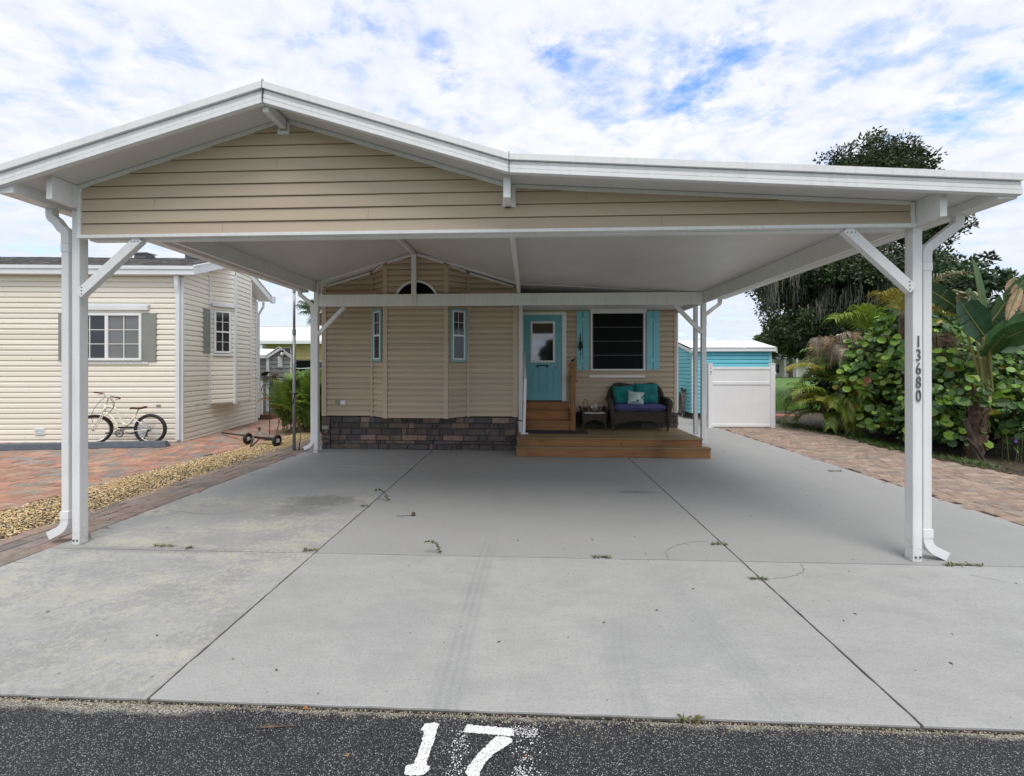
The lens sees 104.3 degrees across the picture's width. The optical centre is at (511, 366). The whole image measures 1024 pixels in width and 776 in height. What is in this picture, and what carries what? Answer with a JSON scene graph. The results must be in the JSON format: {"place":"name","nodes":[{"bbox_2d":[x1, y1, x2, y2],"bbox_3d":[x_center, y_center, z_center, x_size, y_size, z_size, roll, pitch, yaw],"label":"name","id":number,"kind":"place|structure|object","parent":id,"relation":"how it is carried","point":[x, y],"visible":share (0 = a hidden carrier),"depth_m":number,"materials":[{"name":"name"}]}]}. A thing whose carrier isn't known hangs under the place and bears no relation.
{"place":"outdoors","nodes":[
{"label":"outdoors","id":0,"kind":"place"},
{"bbox_2d":[0,418,320,511],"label":"red paver drive","id":1,"kind":"structure","parent":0,"point":[31,477],"depth_m":7.17,"materials":[{"name":"brick"}]},
{"bbox_2d":[0,440,170,450],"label":"parking stop","id":2,"kind":"object","parent":1,"relation":"on","point":[91,445],"visible":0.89,"depth_m":8.29,"materials":[{"name":"concrete"}]},
{"bbox_2d":[88,391,166,441],"bbox_3d":[-8.447,1.122,8.661,1.664,1.157,0.565,0,0,-5],"label":"bicycle","id":3,"kind":"object","parent":1,"relation":"on","point":[108,421],"visible":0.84,"depth_m":8.70,"materials":[{"name":"white metal"}]},
{"bbox_2d":[0,252,275,442],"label":"cream mobile home","id":4,"kind":"object","parent":1,"relation":"on","point":[174,343],"visible":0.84,"depth_m":9.03,"materials":[{"name":"plastic"}]},
{"bbox_2d":[88,313,141,360],"bbox_3d":[-9.153,-0.680,9.000,1.540,1.070,0.075,0,0,-2],"label":"window","id":5,"kind":"structure","parent":4,"relation":"in","point":[111,336],"depth_m":8.99,"materials":[{"name":"grey glass"}]},
{"bbox_2d":[214,310,230,352],"bbox_3d":[-7.455,-0.900,10.244,0.045,1.080,0.366,0,0,39],"label":"window","id":6,"kind":"structure","parent":4,"relation":"in","point":[222,319],"depth_m":10.24,"materials":[{"name":"white plastic"}]},
{"bbox_2d":[260,371,277,434],"bbox_3d":[-6.112,0.905,10.007,0.461,1.590,0.240,0,0,2],"label":"bird feeder","id":7,"kind":"object","parent":1,"relation":"on","point":[265,374],"visible":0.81,"depth_m":10.00,"materials":[{"name":"metal"}]},
{"bbox_2d":[258,381,286,419],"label":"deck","id":8,"kind":"structure","parent":1,"relation":"on","point":[264,416],"depth_m":12.92,"materials":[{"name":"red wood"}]},
{"bbox_2d":[260,347,296,411],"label":"grey shed","id":9,"kind":"structure","parent":1,"relation":"on","point":[279,359],"depth_m":13.82,"materials":[{"name":"plastic"}]},
{"bbox_2d":[256,363,322,433],"bbox_3d":[-5.093,0.821,10.706,2.816,1.839,2.970,0,0,2],"label":"pygmy palm clump","id":10,"kind":"object","parent":1,"relation":"on","point":[283,407],"visible":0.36,"depth_m":9.98,"materials":[{"name":"green plant"}]},
{"bbox_2d":[0,435,321,566],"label":"paver walk","id":11,"kind":"structure","parent":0,"point":[22,545],"depth_m":4.92,"materials":[{"name":"brick"}]},
{"bbox_2d":[4,455,257,531],"bbox_3d":[-5.310,1.668,5.514,1.120,0.040,4.091,0,0,2],"label":"gravel strip","id":12,"kind":"object","parent":11,"relation":"on","point":[133,491],"visible":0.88,"depth_m":5.09,"materials":[{"name":"beige gravel"}]},
{"bbox_2d":[95,449,285,516],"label":"joint grass","id":13,"kind":"structure","parent":11,"relation":"on","point":[173,499],"depth_m":5.05,"materials":[{"name":"green plant"}]},
{"bbox_2d":[289,290,296,449],"bbox_3d":[-4.477,-1.075,8.128,0.141,5.650,0.092,0,0,2],"label":"flagpole","id":14,"kind":"object","parent":11,"relation":"on","point":[294,393],"visible":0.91,"depth_m":8.11,"materials":[{"name":"metal"}]},
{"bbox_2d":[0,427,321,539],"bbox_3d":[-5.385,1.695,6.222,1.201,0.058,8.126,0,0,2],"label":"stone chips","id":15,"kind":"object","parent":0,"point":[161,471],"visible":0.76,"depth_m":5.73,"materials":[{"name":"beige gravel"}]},
{"bbox_2d":[221,427,281,446],"bbox_3d":[-6.215,1.505,9.090,2.810,0.400,0.460,0,0,31],"label":"trailer dolly","id":16,"kind":"object","parent":15,"relation":"on","point":[249,437],"visible":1,"depth_m":8.62,"materials":[{"name":"black metal"}]},
{"bbox_2d":[0,415,1023,734],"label":"driveway","id":17,"kind":"structure","parent":0,"point":[378,603],"depth_m":2.94,"materials":[{"name":"concrete"}]},
{"bbox_2d":[153,543,177,546],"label":"crack weed","id":18,"kind":"object","parent":17,"relation":"on","point":[168,545],"visible":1,"depth_m":3.77,"materials":[{"name":"green plant"}]},
{"bbox_2d":[374,488,389,501],"bbox_3d":[-1.636,1.614,5.014,0.210,0.174,0.077,0,0,-8],"label":"crack weed","id":19,"kind":"object","parent":17,"relation":"on","point":[384,493],"visible":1,"depth_m":5.01,"materials":[{"name":"green plant"}]},
{"bbox_2d":[424,540,441,552],"bbox_3d":[-0.715,1.637,3.619,0.165,0.128,0.057,0,0,-2],"label":"crack weed","id":20,"kind":"object","parent":17,"relation":"on","point":[432,541],"visible":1,"depth_m":3.62,"materials":[{"name":"green plant"}]},
{"bbox_2d":[47,472,952,670],"bbox_3d":[0.681,1.696,5.109,9.276,0.005,5.936,0,0,2],"label":"drive debris","id":21,"kind":"object","parent":17,"relation":"on","point":[564,549],"visible":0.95,"depth_m":2.91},
{"bbox_2d":[321,252,699,449],"bbox_3d":[0.004,-0.335,11.509,8.170,4.070,7.460,0,0,2],"label":"mobile home","id":22,"kind":"object","parent":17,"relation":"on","point":[427,377],"visible":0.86,"depth_m":8.17,"materials":[{"name":"beige plastic"}]},
{"bbox_2d":[372,308,381,361],"bbox_3d":[-2.740,-0.640,8.062,0.360,1.060,0.030,0,0,44],"label":"window","id":23,"kind":"structure","parent":22,"relation":"in","point":[377,313],"depth_m":8.06,"materials":[{"name":"white glass"}]},
{"bbox_2d":[396,280,436,293],"bbox_3d":[-1.893,-1.491,7.871,0.914,0.457,0.025,0,0,2],"label":"arched window","id":24,"kind":"structure","parent":22,"relation":"in","point":[423,287],"depth_m":7.87,"materials":[{"name":"black glass"}]},
{"bbox_2d":[450,308,466,361],"bbox_3d":[-1.071,-0.635,7.993,0.374,1.070,0.030,0,0,-39],"label":"window","id":25,"kind":"structure","parent":22,"relation":"in","point":[458,317],"depth_m":8.00,"materials":[{"name":"grey glass"}]},
{"bbox_2d":[524,315,561,399],"bbox_3d":[0.692,-0.213,8.943,0.855,1.915,0.073,0,0,2],"label":"door","id":26,"kind":"structure","parent":22,"relation":"in","point":[542,333],"depth_m":8.95,"materials":[{"name":"teal paint"}]},
{"bbox_2d":[578,333,582,359],"bbox_3d":[1.520,-0.468,8.820,0.124,0.616,0.124,0,0,42],"label":"hanging bell","id":27,"kind":"object","parent":22,"relation":"attached to","point":[580,346],"visible":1,"depth_m":8.81,"materials":[{"name":"black metal"}]},
{"bbox_2d":[590,309,646,370],"bbox_3d":[2.368,-0.605,8.878,1.250,1.370,0.065,0,0,2],"label":"window","id":28,"kind":"structure","parent":22,"relation":"in","point":[617,335],"depth_m":8.88,"materials":[{"name":"black glass"}]},
{"bbox_2d":[0,79,1023,561],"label":"carport","id":29,"kind":"object","parent":17,"relation":"on","point":[292,189],"visible":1,"depth_m":3.63,"materials":[{"name":"white metal"}]},
{"bbox_2d":[180,504,1009,582],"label":"driveway cracks","id":30,"kind":"object","parent":17,"relation":"on","point":[665,554],"visible":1,"depth_m":3.56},
{"bbox_2d":[592,554,612,558],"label":"crack weed","id":31,"kind":"object","parent":17,"relation":"on","point":[596,556],"visible":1,"depth_m":3.54,"materials":[{"name":"green plant"}]},
{"bbox_2d":[516,363,710,457],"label":"porch deck","id":32,"kind":"structure","parent":17,"relation":"on","point":[632,442],"depth_m":7.59,"materials":[{"name":"brown wood"}]},
{"bbox_2d":[521,351,527,433],"bbox_3d":[0.269,0.491,8.450,0.150,1.713,0.972,0,0,2],"label":"stair handrail","id":33,"kind":"object","parent":32,"relation":"on","point":[524,401],"visible":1,"depth_m":7.98,"materials":[{"name":"white plastic"}]},
{"bbox_2d":[526,430,588,433],"bbox_3d":[0.924,1.341,8.194,1.260,0.011,0.390,0,0,2],"label":"doormat","id":34,"kind":"object","parent":32,"relation":"on","point":[556,431],"visible":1,"depth_m":8.10,"materials":[{"name":"black rubber"}]},
{"bbox_2d":[579,406,606,429],"bbox_3d":[1.763,1.103,8.635,0.574,0.493,0.392,0,0,2],"label":"wicker table","id":35,"kind":"object","parent":32,"relation":"on","point":[587,416],"visible":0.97,"depth_m":8.46,"materials":[{"name":"wicker"}]},
{"bbox_2d":[606,382,672,430],"bbox_3d":[2.711,0.846,8.565,1.360,1.006,0.507,0,0,2],"label":"wicker loveseat","id":36,"kind":"object","parent":32,"relation":"on","point":[661,418],"visible":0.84,"depth_m":8.38,"materials":[{"name":"brown wicker"}]},
{"bbox_2d":[614,404,666,411],"bbox_3d":[2.711,0.865,8.557,1.120,0.169,0.420,0,0,2],"label":"seat cushion","id":37,"kind":"object","parent":36,"relation":"on","point":[643,407],"visible":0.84,"depth_m":8.36,"materials":[{"name":"fabric"}]},
{"bbox_2d":[612,385,633,403],"bbox_3d":[2.440,0.615,8.674,0.491,0.442,0.250,0,0,2],"label":"back cushion","id":38,"kind":"object","parent":37,"relation":"on","point":[620,394],"visible":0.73,"depth_m":8.61,"materials":[{"name":"teal fabric"}]},
{"bbox_2d":[627,390,643,404],"bbox_3d":[2.648,0.665,8.499,0.393,0.338,0.181,0,0,2],"label":"throw pillow","id":39,"kind":"object","parent":37,"relation":"on","point":[636,398],"visible":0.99,"depth_m":8.45,"materials":[{"name":"fabric"}]},
{"bbox_2d":[634,383,657,403],"bbox_3d":[2.920,0.590,8.659,0.526,0.475,0.266,0,0,2],"label":"back cushion","id":40,"kind":"object","parent":37,"relation":"on","point":[650,391],"visible":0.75,"depth_m":8.59,"materials":[{"name":"teal fabric"}]},
{"bbox_2d":[710,541,726,544],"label":"crack weed","id":41,"kind":"object","parent":17,"relation":"on","point":[718,543],"visible":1,"depth_m":3.80,"materials":[{"name":"green plant"}]},
{"bbox_2d":[677,340,776,418],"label":"blue shed","id":42,"kind":"structure","parent":17,"relation":"on","point":[734,353],"depth_m":12.91,"materials":[{"name":"aqua siding"},{"name":"white metal"},{"name":"white vinyl"}]},
{"bbox_2d":[678,387,699,419],"bbox_3d":[5.835,1.201,13.193,0.318,1.002,1.014,0,0,-17],"label":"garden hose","id":43,"kind":"object","parent":42,"relation":"attached to","point":[681,401],"visible":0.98,"depth_m":13.40,"materials":[{"name":"grey rubber"}]},
{"bbox_2d":[706,363,776,427],"bbox_3d":[6.451,0.811,11.166,1.898,1.818,0.134,0,0,2],"label":"vinyl fence","id":44,"kind":"object","parent":17,"relation":"on","point":[740,396],"visible":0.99,"depth_m":11.14,"materials":[{"name":"white plastic"}]},
{"bbox_2d":[747,576,769,579],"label":"crack weed","id":45,"kind":"object","parent":17,"relation":"on","point":[752,578],"visible":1,"depth_m":3.18,"materials":[{"name":"green plant"}]},
{"bbox_2d":[945,561,983,566],"bbox_3d":[3.855,1.681,3.402,0.359,0.041,0.085,0,0,2],"label":"crack weed","id":46,"kind":"object","parent":17,"relation":"on","point":[952,564],"visible":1,"depth_m":3.40,"materials":[{"name":"green plant"}]},
{"bbox_2d":[0,699,1023,775],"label":"road","id":47,"kind":"structure","parent":0,"point":[49,739],"depth_m":1.79,"materials":[{"name":"grey asphalt"}]},
{"bbox_2d":[256,725,294,728],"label":"twig","id":48,"kind":"object","parent":47,"relation":"on","point":[268,726],"visible":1,"depth_m":1.88,"materials":[{"name":"brown wood"}]},
{"bbox_2d":[404,722,550,775],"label":"road number","id":49,"kind":"object","parent":47,"relation":"on","point":[419,766],"visible":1,"depth_m":1.79,"materials":[{"name":"paint"}]},
{"bbox_2d":[0,696,1023,744],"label":"grit","id":50,"kind":"object","parent":47,"relation":"on","point":[477,715],"visible":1,"depth_m":1.93,"materials":[{"name":"grey gravel"}]},
{"bbox_2d":[677,714,704,723],"bbox_3d":[0.865,1.687,1.908,0.150,0.029,0.050,0,0,6],"label":"crack weed","id":51,"kind":"object","parent":50,"relation":"on","point":[697,717],"visible":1,"depth_m":1.92,"materials":[{"name":"green plant"}]},
{"bbox_2d":[0,0,1023,359],"label":"sky","id":52,"kind":"structure","parent":0,"point":[759,81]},
{"bbox_2d":[590,404,599,411],"bbox_3d":[1.803,0.887,8.644,0.236,0.175,0.236,0,0,2],"label":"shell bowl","id":53,"kind":"object","parent":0,"point":[594,408],"visible":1,"depth_m":8.57,"materials":[{"name":"ceramic"}]},
{"bbox_2d":[775,391,821,414],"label":"grass","id":54,"kind":"structure","parent":0,"point":[778,407],"depth_m":17.57,"materials":[{"name":"green plant"}]},
{"bbox_2d":[692,419,1023,525],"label":"paver path","id":55,"kind":"structure","parent":0,"point":[994,493],"depth_m":6.58,"materials":[{"name":"brick"}]},
{"bbox_2d":[726,411,1023,516],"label":"planting soil","id":56,"kind":"structure","parent":0,"point":[811,420],"depth_m":8.40,"materials":[{"name":"brown soil"}]},
{"bbox_2d":[679,414,802,416],"bbox_3d":[7.935,1.712,14.189,4.451,0.042,0.590,0,0,2],"label":"paver border","id":57,"kind":"object","parent":56,"relation":"on","point":[782,415],"visible":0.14,"depth_m":13.95,"materials":[{"name":"brick"}]},
{"bbox_2d":[775,330,893,436],"bbox_3d":[8.521,0.526,10.430,2.829,2.892,2.312,0,0,39],"label":"areca palm","id":58,"kind":"object","parent":56,"relation":"on","point":[817,395],"visible":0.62,"depth_m":10.34,"materials":[{"name":"green plant"}]},
{"bbox_2d":[775,419,1010,471],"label":"bed weeds","id":59,"kind":"object","parent":56,"relation":"on","point":[877,442],"visible":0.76,"depth_m":8.87,"materials":[{"name":"green plant"}]},
{"bbox_2d":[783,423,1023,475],"bbox_3d":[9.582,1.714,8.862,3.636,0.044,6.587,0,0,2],"label":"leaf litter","id":60,"kind":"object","parent":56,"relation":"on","point":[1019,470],"visible":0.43,"depth_m":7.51,"materials":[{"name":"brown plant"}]},
{"bbox_2d":[830,304,998,438],"bbox_3d":[9.589,0.061,9.405,3.144,3.415,2.132,0,0,2],"label":"sea grape shrub","id":61,"kind":"object","parent":56,"relation":"on","point":[871,372],"visible":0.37,"depth_m":9.33,"materials":[{"name":"green plant"}]},
{"bbox_2d":[806,323,1023,446],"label":"understory shrub","id":62,"kind":"object","parent":56,"relation":"on","point":[827,386],"visible":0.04,"depth_m":10.99,"materials":[{"name":"green plant"}]},
{"bbox_2d":[864,270,990,443],"bbox_3d":[8.700,-0.068,8.320,2.111,3.645,1.651,0,0,-29],"label":"yellowing palm","id":63,"kind":"object","parent":56,"relation":"on","point":[900,300],"visible":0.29,"depth_m":8.34,"materials":[{"name":"green plant"}]},
{"bbox_2d":[876,334,1023,449],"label":"sea grape shrub","id":64,"kind":"object","parent":56,"relation":"on","point":[951,402],"visible":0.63,"depth_m":7.76,"materials":[{"name":"green plant"}]},
{"bbox_2d":[962,419,980,460],"bbox_3d":[8.404,1.328,7.273,0.317,0.765,0.081,0,0,-2],"label":"cut stem","id":65,"kind":"object","parent":56,"relation":"on","point":[969,430],"visible":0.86,"depth_m":7.25,"materials":[{"name":"brown plant"}]},
{"bbox_2d":[966,438,985,460],"bbox_3d":[8.329,1.484,7.141,0.377,0.438,0.046,0,0,-6],"label":"cut stem","id":66,"kind":"object","parent":56,"relation":"on","point":[976,448],"visible":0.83,"depth_m":7.13,"materials":[{"name":"brown plant"}]},
{"bbox_2d":[932,258,1023,460],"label":"white bird of paradise","id":67,"kind":"object","parent":56,"relation":"on","point":[999,328],"visible":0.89,"depth_m":7.24,"materials":[{"name":"green plant"}]},
{"bbox_2d":[995,430,1023,462],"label":"mexican petunia","id":68,"kind":"object","parent":56,"relation":"on","point":[1017,447],"visible":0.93,"depth_m":7.21,"materials":[{"name":"green plant"}]},
{"bbox_2d":[820,303,941,334],"bbox_3d":[9.796,0.044,10.863,3.187,3.413,1.691,0,0,2],"label":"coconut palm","id":69,"kind":"object","parent":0,"point":[865,321],"visible":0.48,"depth_m":10.56,"materials":[{"name":"green plant"}]},
{"bbox_2d":[775,377,1023,429],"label":"ground","id":70,"kind":"structure","parent":0,"point":[781,387],"depth_m":38.02,"materials":[{"name":"green plant"}]},
{"bbox_2d":[260,325,321,374],"bbox_3d":[-12.346,-0.315,23.682,12.200,4.230,6.480,0,0,2],"label":"yellow mobile home","id":71,"kind":"object","parent":70,"relation":"on","point":[273,337],"visible":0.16,"depth_m":21.06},
{"bbox_2d":[280,347,290,354],"bbox_3d":[-12.052,-0.600,21.078,0.700,0.900,0.060,0,0,2],"label":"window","id":72,"kind":"structure","parent":71,"relation":"in","point":[288,349],"depth_m":21.05,"materials":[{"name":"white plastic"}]},
{"bbox_2d":[295,299,321,324],"bbox_3d":[-13.152,-1.481,26.763,3.148,6.565,2.951,0,0,2],"label":"cabbage palm","id":73,"kind":"object","parent":70,"relation":"on","point":[304,306],"visible":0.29,"depth_m":26.55,"materials":[{"name":"green plant"}]},
{"bbox_2d":[752,324,782,359],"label":"tree","id":74,"kind":"object","parent":70,"relation":"on","point":[758,338],"visible":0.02,"depth_m":81.54,"materials":[{"name":"green plant"}]},
{"bbox_2d":[763,330,820,377],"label":"tree","id":75,"kind":"object","parent":70,"relation":"on","point":[791,350],"visible":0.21,"depth_m":64.55,"materials":[{"name":"green plant"}]},
{"bbox_2d":[772,354,816,376],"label":"distant house","id":76,"kind":"structure","parent":70,"relation":"on","point":[780,365],"depth_m":70.03,"materials":[{"name":"paint"}]},
{"bbox_2d":[775,364,778,372],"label":"window","id":77,"kind":"structure","parent":76,"relation":"in","point":[777,365],"depth_m":70.10,"materials":[{"name":"grey glass"}]},
{"bbox_2d":[745,125,979,370],"bbox_3d":[20.290,-5.959,22.996,13.617,15.633,7.012,0,0,2],"label":"mossy oak tree","id":78,"kind":"object","parent":70,"relation":"on","point":[817,294],"visible":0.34,"depth_m":21.87,"materials":[{"name":"green plant"}]},
{"bbox_2d":[884,250,1021,345],"bbox_3d":[17.072,-1.266,14.510,5.826,6.146,3.435,0,0,-8],"label":"green tree","id":79,"kind":"object","parent":70,"relation":"on","point":[992,281],"visible":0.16,"depth_m":13.99,"materials":[{"name":"green plant"}]},
{"bbox_2d":[932,247,978,342],"bbox_3d":[18.842,-1.700,17.273,4.530,7.004,3.387,0,0,-10],"label":"dark cedar tree","id":80,"kind":"object","parent":70,"relation":"on","point":[944,259],"visible":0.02,"depth_m":17.21,"materials":[{"name":"green plant"}]}
]}

